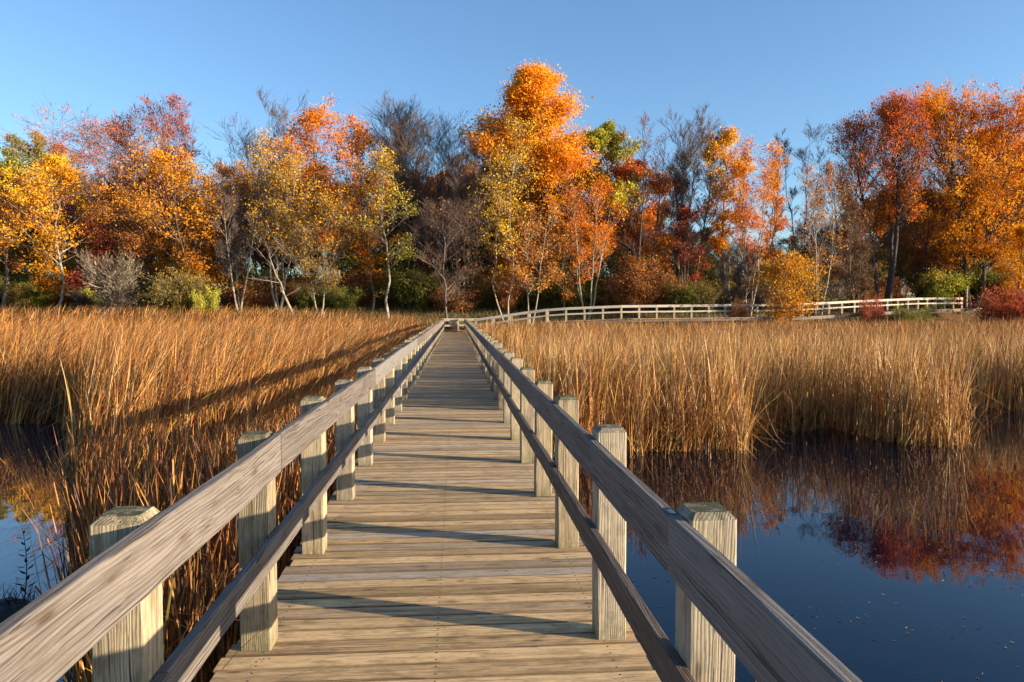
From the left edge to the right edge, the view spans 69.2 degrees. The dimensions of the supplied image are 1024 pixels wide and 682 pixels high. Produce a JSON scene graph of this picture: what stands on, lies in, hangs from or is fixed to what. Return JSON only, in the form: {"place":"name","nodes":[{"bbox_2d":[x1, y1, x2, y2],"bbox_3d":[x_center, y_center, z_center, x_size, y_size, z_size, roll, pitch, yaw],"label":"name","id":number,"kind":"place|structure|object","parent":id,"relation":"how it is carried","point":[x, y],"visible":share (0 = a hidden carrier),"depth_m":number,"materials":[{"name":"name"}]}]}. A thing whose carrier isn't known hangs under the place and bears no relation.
{"place":"outdoors","nodes":[
{"label":"outdoors","id":0,"kind":"place"},
{"bbox_2d":[0,406,286,681],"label":"water","id":1,"kind":"structure","parent":0,"point":[24,460],"depth_m":9.61,"materials":[{"name":"blue liquid"}]},
{"bbox_2d":[0,597,31,622],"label":"mud hummock","id":2,"kind":"object","parent":1,"relation":"in","point":[4,613],"visible":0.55,"depth_m":5.85,"materials":[{"name":"black soil"}]},
{"bbox_2d":[0,304,441,681],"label":"cattail reeds","id":3,"kind":"object","parent":1,"relation":"on","point":[158,412],"visible":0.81,"depth_m":11.43,"materials":[{"name":"brown plant"}]},
{"bbox_2d":[0,295,1013,331],"bbox_3d":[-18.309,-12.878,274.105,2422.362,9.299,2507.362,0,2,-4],"label":"ground","id":4,"kind":"structure","parent":0,"point":[942,315],"depth_m":67.65,"materials":[{"name":"plant"}]},
{"bbox_2d":[0,169,39,311],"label":"maple tree","id":5,"kind":"object","parent":4,"relation":"on","point":[14,263],"visible":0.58,"depth_m":62.57,"materials":[{"name":"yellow plant"}]},
{"bbox_2d":[0,278,41,309],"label":"olive bush","id":6,"kind":"object","parent":4,"relation":"on","point":[16,299],"visible":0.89,"depth_m":64.25,"materials":[{"name":"green plant"}]},
{"bbox_2d":[0,133,45,243],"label":"poplar tree","id":7,"kind":"object","parent":4,"relation":"on","point":[5,149],"visible":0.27,"depth_m":94.41,"materials":[{"name":"green plant"}]},
{"bbox_2d":[1,195,71,279],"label":"oak tree","id":8,"kind":"object","parent":4,"relation":"on","point":[12,225],"visible":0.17,"depth_m":74.20,"materials":[{"name":"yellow plant"}]},
{"bbox_2d":[12,278,70,308],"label":"lime bush","id":9,"kind":"object","parent":4,"relation":"on","point":[41,301],"visible":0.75,"depth_m":65.02,"materials":[{"name":"green plant"}]},
{"bbox_2d":[16,256,89,307],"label":"green bush","id":10,"kind":"object","parent":4,"relation":"on","point":[66,269],"visible":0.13,"depth_m":66.96,"materials":[{"name":"green plant"}]},
{"bbox_2d":[0,151,137,316],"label":"aspen tree","id":11,"kind":"object","parent":4,"relation":"on","point":[55,168],"visible":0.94,"depth_m":59.37,"materials":[{"name":"yellow plant"}]},
{"bbox_2d":[41,237,141,305],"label":"rust bush","id":12,"kind":"object","parent":4,"relation":"on","point":[73,261],"visible":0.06,"depth_m":67.72,"materials":[{"name":"red plant"}]},
{"bbox_2d":[59,215,126,307],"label":"maple tree","id":13,"kind":"object","parent":4,"relation":"on","point":[100,241],"visible":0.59,"depth_m":63.72,"materials":[{"name":"orange plant"}]},
{"bbox_2d":[0,95,214,260],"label":"maple tree","id":14,"kind":"object","parent":4,"relation":"on","point":[90,142],"visible":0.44,"depth_m":68.67,"materials":[{"name":"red plant"}]},
{"bbox_2d":[74,245,142,315],"bbox_3d":[-32.219,-4.651,59.122,4.777,6.478,5.070,0,2,-4],"label":"twig bush","id":15,"kind":"object","parent":4,"relation":"on","point":[111,292],"visible":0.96,"depth_m":58.73,"materials":[{"name":"bare grey twigs"}]},
{"bbox_2d":[63,180,181,309],"bbox_3d":[-33.984,-8.441,65.922,10.055,11.427,9.461,0,2,9],"label":"maple tree","id":16,"kind":"object","parent":4,"relation":"on","point":[132,241],"visible":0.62,"depth_m":64.66,"materials":[{"name":"orange plant"}]},
{"bbox_2d":[116,263,161,309],"bbox_3d":[-32.886,-4.831,65.068,4.607,4.394,4.890,1,3,28],"label":"twig bush","id":17,"kind":"object","parent":4,"relation":"on","point":[132,300],"visible":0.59,"depth_m":64.78,"materials":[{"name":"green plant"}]},
{"bbox_2d":[96,91,205,269],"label":"maple tree","id":18,"kind":"object","parent":4,"relation":"on","point":[168,132],"visible":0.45,"depth_m":71.29,"materials":[{"name":"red plant"}]},
{"bbox_2d":[131,264,227,318],"bbox_3d":[-27.332,-3.869,59.839,6.680,4.669,6.597,2,3,43],"label":"olive bush","id":19,"kind":"object","parent":4,"relation":"on","point":[178,298],"visible":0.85,"depth_m":59.12,"materials":[{"name":"green plant"}]},
{"bbox_2d":[93,134,268,310],"bbox_3d":[-27.326,-9.635,62.922,9.788,14.637,14.209,1,2,14],"label":"maple tree","id":20,"kind":"object","parent":4,"relation":"on","point":[198,207],"visible":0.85,"depth_m":61.81,"materials":[{"name":"orange plant"}]},
{"bbox_2d":[187,284,227,321],"bbox_3d":[-24.187,-2.910,58.919,2.877,3.504,2.256,-1,3,-30],"label":"lime bush","id":21,"kind":"object","parent":4,"relation":"on","point":[210,298],"visible":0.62,"depth_m":58.54,"materials":[{"name":"yellow plant"}]},
{"bbox_2d":[194,187,264,307],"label":"ash tree","id":22,"kind":"object","parent":4,"relation":"on","point":[243,214],"visible":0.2,"depth_m":72.29,"materials":[{"name":"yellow plant"}]},
{"bbox_2d":[201,177,274,312],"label":"birch tree","id":23,"kind":"object","parent":4,"relation":"on","point":[231,212],"visible":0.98,"depth_m":62.94,"materials":[{"name":"brown plant"}]},
{"bbox_2d":[210,160,281,271],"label":"maple tree","id":24,"kind":"object","parent":4,"relation":"on","point":[240,167],"visible":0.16,"depth_m":84.91,"materials":[{"name":"orange plant"}]},
{"bbox_2d":[213,275,287,309],"bbox_3d":[-22.872,-4.161,64.958,5.435,3.487,6.149,1,2,14],"label":"rust bush","id":25,"kind":"object","parent":4,"relation":"on","point":[251,290],"visible":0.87,"depth_m":64.52,"materials":[{"name":"brown plant"}]},
{"bbox_2d":[199,85,323,275],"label":"birch tree","id":26,"kind":"object","parent":4,"relation":"on","point":[246,139],"visible":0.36,"depth_m":72.50,"materials":[{"name":"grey plant"}]},
{"bbox_2d":[231,179,304,273],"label":"oak tree","id":27,"kind":"object","parent":4,"relation":"on","point":[262,251],"visible":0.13,"depth_m":77.13,"materials":[{"name":"brown plant"}]},
{"bbox_2d":[232,127,325,311],"bbox_3d":[-19.866,-10.295,63.555,6.952,15.660,9.025,-2,3,-39],"label":"birch tree","id":28,"kind":"object","parent":4,"relation":"on","point":[275,177],"visible":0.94,"depth_m":63.48,"materials":[{"name":"yellow plant"}]},
{"bbox_2d":[253,264,314,307],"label":"green bush","id":29,"kind":"object","parent":4,"relation":"on","point":[268,276],"visible":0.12,"depth_m":67.00,"materials":[{"name":"green plant"}]},
{"bbox_2d":[264,272,320,307],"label":"rust bush","id":30,"kind":"object","parent":4,"relation":"on","point":[292,302],"visible":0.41,"depth_m":67.06,"materials":[{"name":"brown plant"}]},
{"bbox_2d":[272,161,348,281],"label":"oak tree","id":31,"kind":"object","parent":4,"relation":"on","point":[320,176],"visible":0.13,"depth_m":81.25,"materials":[{"name":"orange plant"}]},
{"bbox_2d":[249,186,372,315],"bbox_3d":[-16.850,-7.511,62.951,10.684,11.196,7.694,0,2,-4],"label":"birch tree","id":32,"kind":"object","parent":4,"relation":"on","point":[331,276],"visible":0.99,"depth_m":62.37,"materials":[{"name":"yellow plant"}]},
{"bbox_2d":[276,193,345,305],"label":"maple tree","id":33,"kind":"object","parent":4,"relation":"on","point":[316,255],"visible":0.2,"depth_m":76.67,"materials":[{"name":"orange plant"}]},
{"bbox_2d":[287,280,337,311],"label":"green bush","id":34,"kind":"object","parent":4,"relation":"on","point":[301,295],"visible":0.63,"depth_m":65.33,"materials":[{"name":"green plant"}]},
{"bbox_2d":[260,92,404,308],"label":"maple tree","id":35,"kind":"object","parent":4,"relation":"on","point":[314,117],"visible":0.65,"depth_m":68.45,"materials":[{"name":"orange plant"}]},
{"bbox_2d":[324,284,366,310],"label":"green bush","id":36,"kind":"object","parent":4,"relation":"on","point":[340,299],"visible":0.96,"depth_m":65.32,"materials":[{"name":"green plant"}]},
{"bbox_2d":[335,264,386,309],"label":"rust bush","id":37,"kind":"object","parent":4,"relation":"on","point":[366,299],"visible":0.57,"depth_m":68.15,"materials":[{"name":"brown plant"}]},
{"bbox_2d":[320,170,421,310],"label":"maple tree","id":38,"kind":"object","parent":4,"relation":"on","point":[374,273],"visible":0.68,"depth_m":66.31,"materials":[{"name":"yellow plant"}]},
{"bbox_2d":[334,234,415,308],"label":"green bush","id":39,"kind":"object","parent":4,"relation":"on","point":[353,263],"visible":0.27,"depth_m":69.73,"materials":[{"name":"green plant"}]},
{"bbox_2d":[338,141,420,317],"bbox_3d":[-11.574,-9.486,64.134,7.563,15.328,8.427,0,2,-4],"label":"birch tree","id":40,"kind":"object","parent":4,"relation":"on","point":[386,168],"visible":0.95,"depth_m":63.82,"materials":[{"name":"yellow plant"}]},
{"bbox_2d":[357,272,425,309],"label":"olive bush","id":41,"kind":"object","parent":4,"relation":"on","point":[381,297],"visible":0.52,"depth_m":67.72,"materials":[{"name":"green plant"}]},
{"bbox_2d":[380,268,441,311],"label":"green bush","id":42,"kind":"object","parent":4,"relation":"on","point":[417,299],"visible":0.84,"depth_m":66.66,"materials":[{"name":"green plant"}]},
{"bbox_2d":[376,264,449,308],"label":"green bush","id":43,"kind":"object","parent":4,"relation":"on","point":[406,281],"visible":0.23,"depth_m":66.84,"materials":[{"name":"green plant"}]},
{"bbox_2d":[356,89,477,308],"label":"oak tree","id":44,"kind":"object","parent":4,"relation":"on","point":[403,141],"visible":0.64,"depth_m":70.81,"materials":[{"name":"brown plant"}]},
{"bbox_2d":[0,319,861,681],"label":"boardwalk","id":45,"kind":"structure","parent":4,"relation":"on","point":[454,551],"depth_m":3.84,"materials":[{"name":"wood"}]},
{"bbox_2d":[393,194,493,328],"bbox_3d":[-4.840,-6.443,60.895,7.718,10.937,8.090,-2,3,-43],"label":"alder tree","id":46,"kind":"object","parent":4,"relation":"on","point":[444,257],"visible":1,"depth_m":60.70,"materials":[{"name":"twig bark"},{"name":"grey bark"}]},
{"bbox_2d":[422,284,479,312],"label":"rust bush","id":47,"kind":"object","parent":4,"relation":"on","point":[451,307],"visible":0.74,"depth_m":66.77,"materials":[{"name":"brown plant"}]},
{"bbox_2d":[431,150,503,310],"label":"birch tree","id":48,"kind":"object","parent":4,"relation":"on","point":[456,185],"visible":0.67,"depth_m":67.78,"materials":[{"name":"brown plant"}]},
{"bbox_2d":[429,128,508,266],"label":"oak tree","id":49,"kind":"object","parent":4,"relation":"on","point":[472,163],"visible":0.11,"depth_m":78.80,"materials":[{"name":"brown plant"}]},
{"bbox_2d":[442,256,515,308],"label":"rust bush","id":50,"kind":"object","parent":4,"relation":"on","point":[488,277],"visible":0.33,"depth_m":69.48,"materials":[{"name":"brown plant"}]},
{"bbox_2d":[462,274,503,310],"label":"olive bush","id":51,"kind":"object","parent":4,"relation":"on","point":[488,301],"visible":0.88,"depth_m":67.98,"materials":[{"name":"green plant"}]},
{"bbox_2d":[465,114,550,320],"bbox_3d":[-0.868,-10.151,64.628,7.523,17.276,13.649,0,2,-4],"label":"birch tree","id":52,"kind":"object","parent":4,"relation":"on","point":[499,183],"visible":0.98,"depth_m":62.46,"materials":[{"name":"yellow plant"}]},
{"bbox_2d":[491,264,525,312],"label":"rust bush","id":53,"kind":"object","parent":4,"relation":"on","point":[501,288],"visible":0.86,"depth_m":66.36,"materials":[{"name":"brown plant"}]},
{"bbox_2d":[500,274,560,309],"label":"green bush","id":54,"kind":"object","parent":4,"relation":"on","point":[532,300],"visible":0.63,"depth_m":68.02,"materials":[{"name":"green plant"}]},
{"bbox_2d":[449,57,613,308],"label":"maple tree","id":55,"kind":"object","parent":4,"relation":"on","point":[528,91],"visible":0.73,"depth_m":68.37,"materials":[{"name":"orange plant"}]},
{"bbox_2d":[495,194,570,323],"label":"birch tree","id":56,"kind":"object","parent":4,"relation":"on","point":[532,231],"visible":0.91,"depth_m":62.75,"materials":[{"name":"orange plant"}]},
{"bbox_2d":[508,249,591,308],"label":"green bush","id":57,"kind":"object","parent":4,"relation":"on","point":[560,268],"visible":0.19,"depth_m":69.26,"materials":[{"name":"green plant"}]},
{"bbox_2d":[529,217,594,317],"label":"maple tree","id":58,"kind":"object","parent":4,"relation":"on","point":[562,229],"visible":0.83,"depth_m":64.89,"materials":[{"name":"orange plant"}]},
{"bbox_2d":[533,282,603,312],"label":"green bush","id":59,"kind":"object","parent":4,"relation":"on","point":[585,296],"visible":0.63,"depth_m":67.25,"materials":[{"name":"green plant"}]},
{"bbox_2d":[551,265,617,309],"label":"green bush","id":60,"kind":"object","parent":4,"relation":"on","point":[601,275],"visible":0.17,"depth_m":68.69,"materials":[{"name":"green plant"}]},
{"bbox_2d":[552,155,632,319],"bbox_3d":[6.896,-8.954,64.997,7.971,14.244,5.437,-1,3,-28],"label":"birch tree","id":61,"kind":"object","parent":4,"relation":"on","point":[601,189],"visible":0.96,"depth_m":64.59,"materials":[{"name":"orange plant"}]},
{"bbox_2d":[546,119,652,305],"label":"maple tree","id":62,"kind":"object","parent":4,"relation":"on","point":[604,133],"visible":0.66,"depth_m":68.85,"materials":[{"name":"orange plant"}]},
{"bbox_2d":[589,271,654,310],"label":"rust bush","id":63,"kind":"object","parent":4,"relation":"on","point":[608,299],"visible":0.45,"depth_m":67.44,"materials":[{"name":"brown plant"}]},
{"bbox_2d":[600,262,666,314],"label":"rust bush","id":64,"kind":"object","parent":4,"relation":"on","point":[645,298],"visible":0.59,"depth_m":66.78,"materials":[{"name":"brown plant"}]},
{"bbox_2d":[582,157,685,272],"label":"maple tree","id":65,"kind":"object","parent":4,"relation":"on","point":[620,170],"visible":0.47,"depth_m":71.38,"materials":[{"name":"red plant"}]},
{"bbox_2d":[604,242,668,308],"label":"olive bush","id":66,"kind":"object","parent":4,"relation":"on","point":[615,262],"visible":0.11,"depth_m":70.56,"materials":[{"name":"green plant"}]},
{"bbox_2d":[605,209,674,278],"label":"thorn tree","id":67,"kind":"object","parent":4,"relation":"on","point":[619,252],"visible":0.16,"depth_m":75.35,"materials":[{"name":"brown plant"}]},
{"bbox_2d":[612,253,673,315],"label":"maple tree","id":68,"kind":"object","parent":4,"relation":"on","point":[635,263],"visible":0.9,"depth_m":66.41,"materials":[{"name":"orange plant"}]},
{"bbox_2d":[611,111,677,310],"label":"ash tree","id":69,"kind":"object","parent":4,"relation":"on","point":[643,205],"visible":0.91,"depth_m":67.91,"materials":[{"name":"brown plant"}]},
{"bbox_2d":[628,200,676,274],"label":"maple tree","id":70,"kind":"object","parent":4,"relation":"on","point":[661,256],"visible":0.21,"depth_m":78.02,"materials":[{"name":"red plant"}]},
{"bbox_2d":[646,268,692,312],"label":"rust bush","id":71,"kind":"object","parent":4,"relation":"on","point":[661,301],"visible":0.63,"depth_m":68.08,"materials":[{"name":"brown plant"}]},
{"bbox_2d":[655,280,705,313],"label":"green bush","id":72,"kind":"object","parent":4,"relation":"on","point":[686,299],"visible":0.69,"depth_m":67.52,"materials":[{"name":"green plant"}]},
{"bbox_2d":[658,202,713,313],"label":"maple tree","id":73,"kind":"object","parent":4,"relation":"on","point":[683,228],"visible":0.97,"depth_m":67.89,"materials":[{"name":"orange plant"}]},
{"bbox_2d":[656,105,731,309],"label":"ash tree","id":74,"kind":"object","parent":4,"relation":"on","point":[681,177],"visible":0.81,"depth_m":69.08,"materials":[{"name":"grey plant"}]},
{"bbox_2d":[666,242,742,299],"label":"olive bush","id":75,"kind":"object","parent":4,"relation":"on","point":[712,266],"visible":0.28,"depth_m":72.77,"materials":[{"name":"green plant"}]},
{"bbox_2d":[682,277,727,313],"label":"olive bush","id":76,"kind":"object","parent":4,"relation":"on","point":[707,297],"visible":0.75,"depth_m":67.89,"materials":[{"name":"green plant"}]},
{"bbox_2d":[442,297,981,332],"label":"boardwalk","id":77,"kind":"structure","parent":4,"relation":"on","point":[725,318],"depth_m":60.91,"materials":[{"name":"white wood"}]},
{"bbox_2d":[688,122,760,309],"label":"aspen tree","id":78,"kind":"object","parent":4,"relation":"on","point":[728,137],"visible":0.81,"depth_m":69.70,"materials":[{"name":"orange plant"}]},
{"bbox_2d":[719,240,765,315],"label":"dead tree","id":79,"kind":"object","parent":4,"relation":"on","point":[737,281],"visible":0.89,"depth_m":64.25,"materials":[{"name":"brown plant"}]},
{"bbox_2d":[724,133,790,315],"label":"birch tree","id":80,"kind":"object","parent":4,"relation":"on","point":[742,170],"visible":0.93,"depth_m":66.67,"materials":[{"name":"orange plant"}]},
{"bbox_2d":[760,170,792,266],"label":"aspen tree","id":81,"kind":"object","parent":4,"relation":"on","point":[781,224],"visible":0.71,"depth_m":73.46,"materials":[{"name":"orange plant"}]},
{"bbox_2d":[740,248,837,327],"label":"maple tree","id":82,"kind":"object","parent":4,"relation":"on","point":[782,267],"visible":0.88,"depth_m":60.43,"materials":[{"name":"yellow plant"}]},
{"bbox_2d":[773,118,831,266],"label":"ash tree","id":83,"kind":"object","parent":4,"relation":"on","point":[791,191],"visible":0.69,"depth_m":81.99,"materials":[{"name":"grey plant"}]},
{"bbox_2d":[788,161,856,320],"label":"birch tree","id":84,"kind":"object","parent":4,"relation":"on","point":[816,255],"visible":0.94,"depth_m":68.22,"materials":[{"name":"brown plant"}]},
{"bbox_2d":[796,275,864,313],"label":"twig bush","id":85,"kind":"object","parent":4,"relation":"on","point":[835,287],"visible":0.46,"depth_m":70.03,"materials":[{"name":"brown plant"}]},
{"bbox_2d":[809,138,881,258],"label":"oak tree","id":86,"kind":"object","parent":4,"relation":"on","point":[829,171],"visible":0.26,"depth_m":90.54,"materials":[{"name":"orange plant"}]},
{"bbox_2d":[828,187,882,317],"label":"ash tree","id":87,"kind":"object","parent":4,"relation":"on","point":[856,231],"visible":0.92,"depth_m":70.17,"materials":[{"name":"brown plant"}]},
{"bbox_2d":[824,254,895,297],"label":"olive bush","id":88,"kind":"object","parent":4,"relation":"on","point":[869,274],"visible":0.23,"depth_m":75.03,"materials":[{"name":"brown plant"}]},
{"bbox_2d":[859,292,886,326],"bbox_3d":[30.590,-2.186,62.925,2.404,4.367,3.517,1,2,17],"label":"red bush","id":89,"kind":"object","parent":4,"relation":"on","point":[869,311],"visible":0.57,"depth_m":62.70,"materials":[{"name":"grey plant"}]},
{"bbox_2d":[830,194,928,286],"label":"thorn tree","id":90,"kind":"object","parent":4,"relation":"on","point":[914,219],"visible":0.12,"depth_m":85.06,"materials":[{"name":"brown plant"}]},
{"bbox_2d":[819,85,941,310],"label":"maple tree","id":91,"kind":"object","parent":4,"relation":"on","point":[895,115],"visible":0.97,"depth_m":72.72,"materials":[{"name":"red plant"}]},
{"bbox_2d":[856,233,919,296],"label":"olive bush","id":92,"kind":"object","parent":4,"relation":"on","point":[904,271],"visible":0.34,"depth_m":77.85,"materials":[{"name":"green plant"}]},
{"bbox_2d":[892,302,935,326],"bbox_3d":[33.524,-1.408,62.410,4.104,3.714,3.086,-1,3,-30],"label":"green bush","id":93,"kind":"object","parent":4,"relation":"on","point":[904,315],"visible":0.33,"depth_m":61.94,"materials":[{"name":"green plant"}]},
{"bbox_2d":[896,225,956,305],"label":"rust bush","id":94,"kind":"object","parent":4,"relation":"on","point":[919,273],"visible":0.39,"depth_m":79.44,"materials":[{"name":"brown plant"}]},
{"bbox_2d":[882,185,984,304],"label":"oak tree","id":95,"kind":"object","parent":4,"relation":"on","point":[926,263],"visible":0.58,"depth_m":76.88,"materials":[{"name":"brown plant"}]},
{"bbox_2d":[906,262,975,308],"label":"lime bush","id":96,"kind":"object","parent":4,"relation":"on","point":[935,289],"visible":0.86,"depth_m":75.72,"materials":[{"name":"green plant"}]},
{"bbox_2d":[878,74,1023,307],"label":"maple tree","id":97,"kind":"object","parent":4,"relation":"on","point":[982,146],"visible":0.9,"depth_m":74.08,"materials":[{"name":"orange plant"}]},
{"bbox_2d":[929,267,990,308],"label":"green bush","id":98,"kind":"object","parent":4,"relation":"on","point":[971,286],"visible":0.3,"depth_m":76.44,"materials":[{"name":"green plant"}]},
{"bbox_2d":[949,262,1005,307],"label":"green bush","id":99,"kind":"object","parent":4,"relation":"on","point":[992,280],"visible":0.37,"depth_m":76.31,"materials":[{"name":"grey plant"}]},
{"bbox_2d":[948,284,1023,324],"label":"red bush","id":100,"kind":"object","parent":4,"relation":"on","point":[1006,310],"visible":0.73,"depth_m":65.59,"materials":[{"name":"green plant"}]},
{"bbox_2d":[986,223,1023,306],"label":"aspen tree","id":101,"kind":"object","parent":4,"relation":"on","point":[1019,232],"visible":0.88,"depth_m":69.46,"materials":[{"name":"orange plant"}]},
{"bbox_2d":[0,0,1023,294],"label":"sky","id":102,"kind":"structure","parent":0,"point":[765,67],"materials":[{"name":"blue"}]},
{"bbox_2d":[552,400,1023,681],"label":"water","id":103,"kind":"structure","parent":0,"point":[782,555],"depth_m":7.97,"materials":[{"name":"blue liquid"}]},
{"bbox_2d":[445,313,1023,457],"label":"cattail reeds","id":104,"kind":"object","parent":103,"relation":"on","point":[682,388],"visible":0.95,"depth_m":15.00,"materials":[{"name":"brown plant"}]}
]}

